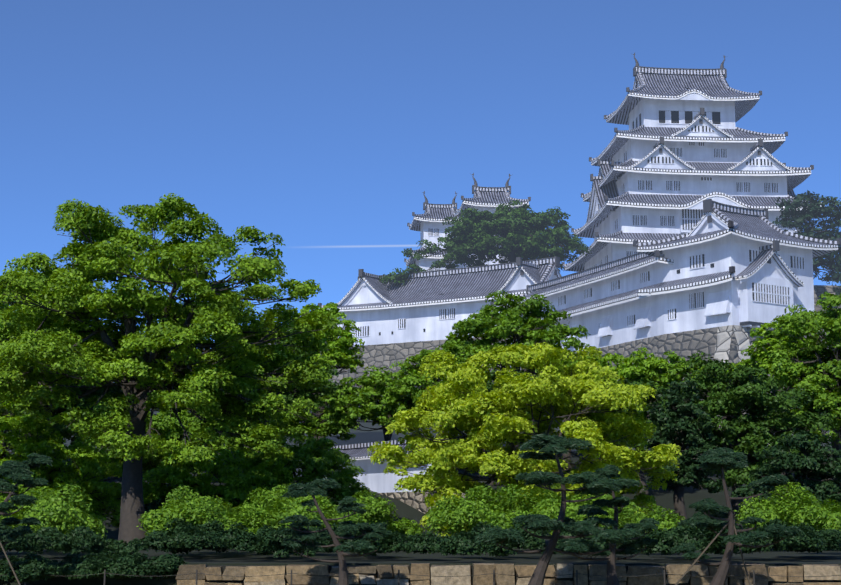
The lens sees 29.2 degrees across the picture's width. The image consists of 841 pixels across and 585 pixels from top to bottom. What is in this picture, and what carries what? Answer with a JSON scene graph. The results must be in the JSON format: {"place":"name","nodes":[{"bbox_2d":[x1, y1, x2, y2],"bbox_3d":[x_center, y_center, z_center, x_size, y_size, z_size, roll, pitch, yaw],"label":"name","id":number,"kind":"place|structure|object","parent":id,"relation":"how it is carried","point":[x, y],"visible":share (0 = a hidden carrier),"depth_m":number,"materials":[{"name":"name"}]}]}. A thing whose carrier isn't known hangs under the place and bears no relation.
{"place":"outdoors","nodes":[
{"label":"outdoors","id":0,"kind":"place"},
{"bbox_2d":[0,386,840,584],"bbox_3d":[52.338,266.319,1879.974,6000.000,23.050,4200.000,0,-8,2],"label":"ground","id":1,"kind":"structure","parent":0,"point":[663,499],"depth_m":64.74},
{"bbox_2d":[0,302,37,392],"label":"tree","id":2,"kind":"object","parent":1,"relation":"on","point":[5,342],"depth_m":111.02,"materials":[{"name":"green plant"}]},
{"bbox_2d":[0,453,52,584],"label":"garden pine wood","id":3,"kind":"object","parent":1,"relation":"on","point":[20,473],"visible":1,"depth_m":52.94,"materials":[{"name":"green plant"}]},
{"bbox_2d":[0,393,70,496],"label":"tree","id":4,"kind":"object","parent":1,"relation":"on","point":[26,424],"visible":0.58,"depth_m":96.96,"materials":[{"name":"green plant"}]},
{"bbox_2d":[0,271,102,436],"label":"tree","id":5,"kind":"object","parent":1,"relation":"on","point":[5,306],"visible":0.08,"depth_m":119.31,"materials":[{"name":"green plant"}]},
{"bbox_2d":[0,381,116,469],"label":"tree","id":6,"kind":"object","parent":1,"relation":"on","point":[63,429],"visible":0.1,"depth_m":123.17,"materials":[{"name":"green plant"}]},
{"bbox_2d":[0,437,145,527],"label":"tree","id":7,"kind":"object","parent":1,"relation":"on","point":[88,469],"visible":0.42,"depth_m":97.86,"materials":[{"name":"green plant"}]},
{"bbox_2d":[0,552,188,582],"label":"hedge","id":8,"kind":"object","parent":1,"relation":"on","point":[33,567],"visible":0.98,"depth_m":54.51,"materials":[{"name":"green plant"}]},
{"bbox_2d":[54,328,189,422],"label":"tree","id":9,"kind":"object","parent":1,"relation":"on","point":[115,389],"visible":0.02,"depth_m":128.97,"materials":[{"name":"green plant"}]},
{"bbox_2d":[64,408,204,478],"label":"tree","id":10,"kind":"object","parent":1,"relation":"on","point":[166,426],"visible":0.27,"depth_m":116.00,"materials":[{"name":"green plant"}]},
{"bbox_2d":[0,193,340,542],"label":"tree","id":11,"kind":"object","parent":1,"relation":"on","point":[177,342],"visible":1,"depth_m":89.50,"materials":[{"name":"green plant"}]},
{"bbox_2d":[144,490,218,515],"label":"tree wood","id":12,"kind":"object","parent":1,"relation":"on","point":[153,504],"depth_m":98.03,"materials":[{"name":"green plant"}]},
{"bbox_2d":[142,447,296,512],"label":"tree wood","id":13,"kind":"object","parent":1,"relation":"on","point":[230,474],"visible":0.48,"depth_m":101.11,"materials":[{"name":"green plant"}]},
{"bbox_2d":[178,409,288,465],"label":"tree","id":14,"kind":"object","parent":1,"relation":"on","point":[193,422],"visible":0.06,"depth_m":125.84,"materials":[{"name":"green plant"}]},
{"bbox_2d":[223,323,338,444],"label":"tree","id":15,"kind":"object","parent":1,"relation":"on","point":[296,393],"visible":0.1,"depth_m":123.69,"materials":[{"name":"green plant"}]},
{"bbox_2d":[235,432,370,509],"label":"tree","id":16,"kind":"object","parent":1,"relation":"on","point":[314,461],"visible":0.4,"depth_m":105.70,"materials":[{"name":"green plant"}]},
{"bbox_2d":[270,384,359,443],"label":"hill tree","id":17,"kind":"object","parent":1,"relation":"on","point":[314,425],"visible":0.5,"depth_m":137.54,"materials":[{"name":"green plant"}]},
{"bbox_2d":[282,302,364,446],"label":"hill tree","id":18,"kind":"object","parent":1,"relation":"on","point":[341,352],"visible":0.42,"depth_m":149.84,"materials":[{"name":"green plant"}]},
{"bbox_2d":[277,478,392,584],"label":"garden pine wood","id":19,"kind":"object","parent":1,"relation":"on","point":[302,539],"visible":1,"depth_m":52.18,"materials":[{"name":"green plant"}]},
{"bbox_2d":[324,365,434,440],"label":"hill tree","id":20,"kind":"object","parent":1,"relation":"on","point":[370,400],"visible":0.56,"depth_m":126.09,"materials":[{"name":"green plant"}]},
{"bbox_2d":[293,437,501,514],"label":"wall","id":21,"kind":"structure","parent":1,"relation":"on","point":[376,479],"depth_m":117.33,"materials":[{"name":"paint"}]},
{"bbox_2d":[0,479,840,539],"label":"understory shrubs","id":22,"kind":"object","parent":1,"relation":"on","point":[50,509],"visible":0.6,"depth_m":69.02,"materials":[{"name":"green plant"}]},
{"bbox_2d":[0,518,840,559],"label":"bank hedge","id":23,"kind":"object","parent":1,"relation":"on","point":[183,536],"visible":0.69,"depth_m":59.01,"materials":[{"name":"green plant"}]},
{"bbox_2d":[0,563,840,584],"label":"stone wall","id":24,"kind":"structure","parent":1,"relation":"on","point":[557,574],"depth_m":54.55,"materials":[{"name":"beige stone"}]},
{"bbox_2d":[383,342,488,473],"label":"hill tree","id":25,"kind":"object","parent":1,"relation":"on","point":[410,393],"visible":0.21,"depth_m":123.83,"materials":[{"name":"green plant"}]},
{"bbox_2d":[440,370,548,485],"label":"hill tree","id":26,"kind":"object","parent":1,"relation":"on","point":[492,377],"visible":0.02,"depth_m":123.60,"materials":[{"name":"green plant"}]},
{"bbox_2d":[445,290,591,447],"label":"hill tree","id":27,"kind":"object","parent":1,"relation":"on","point":[494,326],"visible":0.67,"depth_m":141.75,"materials":[{"name":"green plant"}]},
{"bbox_2d":[367,342,683,536],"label":"tree","id":28,"kind":"object","parent":1,"relation":"on","point":[490,420],"visible":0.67,"depth_m":80.62,"materials":[{"name":"green plant"}]},
{"bbox_2d":[269,285,840,445],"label":"castle stone walls","id":29,"kind":"structure","parent":1,"relation":"on","point":[684,344],"depth_m":168.74,"materials":[{"name":"grey stone"}]},
{"bbox_2d":[318,256,561,345],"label":"gallery","id":30,"kind":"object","parent":29,"relation":"on","point":[429,305],"depth_m":210.60,"materials":[{"name":"paint"}]},
{"bbox_2d":[490,250,673,366],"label":"gallery","id":31,"kind":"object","parent":29,"relation":"on","point":[605,305],"depth_m":172.43,"materials":[{"name":"paint"}]},
{"bbox_2d":[562,53,830,334],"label":"keep","id":32,"kind":"structure","parent":29,"relation":"on","point":[676,154],"depth_m":233.16,"materials":[{"name":"paint"}]},
{"bbox_2d":[633,199,840,333],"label":"turret","id":33,"kind":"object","parent":29,"relation":"on","point":[743,266],"visible":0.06,"depth_m":158.59,"materials":[{"name":"paint"}]},
{"bbox_2d":[475,433,642,584],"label":"garden pine wood","id":34,"kind":"object","parent":1,"relation":"on","point":[546,444],"visible":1,"depth_m":51.13,"materials":[{"name":"green plant"}]},
{"bbox_2d":[531,356,593,469],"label":"hill tree","id":35,"kind":"object","parent":1,"relation":"on","point":[565,419],"visible":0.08,"depth_m":128.41,"materials":[{"name":"green plant"}]},
{"bbox_2d":[558,464,659,584],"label":"garden pine wood","id":36,"kind":"object","parent":1,"relation":"on","point":[610,471],"visible":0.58,"depth_m":52.69,"materials":[{"name":"green plant"}]},
{"bbox_2d":[572,347,687,409],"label":"hill tree","id":37,"kind":"object","parent":1,"relation":"on","point":[628,369],"visible":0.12,"depth_m":127.52,"materials":[{"name":"green plant"}]},
{"bbox_2d":[575,378,690,494],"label":"hill tree","id":38,"kind":"object","parent":1,"relation":"on","point":[648,402],"visible":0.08,"depth_m":115.58,"materials":[{"name":"green plant"}]},
{"bbox_2d":[633,350,713,402],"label":"hill tree","id":39,"kind":"object","parent":1,"relation":"on","point":[675,371],"visible":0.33,"depth_m":126.01,"materials":[{"name":"green plant"}]},
{"bbox_2d":[643,380,722,526],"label":"tree","id":40,"kind":"object","parent":1,"relation":"on","point":[682,417],"visible":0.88,"depth_m":90.12,"materials":[{"name":"green plant"}]},
{"bbox_2d":[691,361,759,429],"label":"hill tree","id":41,"kind":"object","parent":1,"relation":"on","point":[701,368],"visible":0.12,"depth_m":123.64,"materials":[{"name":"green plant"}]},
{"bbox_2d":[669,447,803,584],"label":"garden pine wood","id":42,"kind":"object","parent":1,"relation":"on","point":[711,514],"visible":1,"depth_m":51.86,"materials":[{"name":"green plant"}]},
{"bbox_2d":[713,325,771,446],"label":"corner stones","id":43,"kind":"object","parent":1,"relation":"on","point":[723,342],"depth_m":154.93,"materials":[{"name":"grey stone"}]},
{"bbox_2d":[649,350,840,529],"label":"tree","id":44,"kind":"object","parent":1,"relation":"on","point":[733,396],"visible":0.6,"depth_m":94.64,"materials":[{"name":"green plant"}]},
{"bbox_2d":[741,315,821,474],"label":"tree","id":45,"kind":"object","parent":1,"relation":"on","point":[760,356],"visible":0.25,"depth_m":118.81,"materials":[{"name":"green plant"}]},
{"bbox_2d":[731,430,840,532],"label":"tree","id":46,"kind":"object","parent":1,"relation":"on","point":[823,483],"visible":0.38,"depth_m":77.83,"materials":[{"name":"green plant"}]},
{"bbox_2d":[767,291,840,494],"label":"tree","id":47,"kind":"object","parent":1,"relation":"on","point":[814,378],"visible":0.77,"depth_m":110.14,"materials":[{"name":"green plant"}]},
{"bbox_2d":[772,190,840,281],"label":"pine wood","id":48,"kind":"object","parent":1,"relation":"on","point":[811,202],"depth_m":204.86,"materials":[{"name":"green plant"}]},
{"bbox_2d":[826,256,840,296],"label":"pine wood","id":49,"kind":"object","parent":1,"relation":"on","point":[836,278],"depth_m":200.42,"materials":[{"name":"green plant"}]},
{"bbox_2d":[0,0,840,348],"label":"sky","id":50,"kind":"structure","parent":0,"point":[322,126],"materials":[{"name":"blue"}]},
{"bbox_2d":[404,191,462,270],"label":"castle turret","id":51,"kind":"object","parent":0,"point":[429,225],"depth_m":280.94,"materials":[{"name":"paint"}]},
{"bbox_2d":[379,200,591,285],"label":"tree","id":52,"kind":"object","parent":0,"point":[524,233],"depth_m":214.21,"materials":[{"name":"green plant"}]},
{"bbox_2d":[454,173,530,267],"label":"keep","id":53,"kind":"structure","parent":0,"point":[490,199],"depth_m":253.50,"materials":[{"name":"tile"}]}
]}

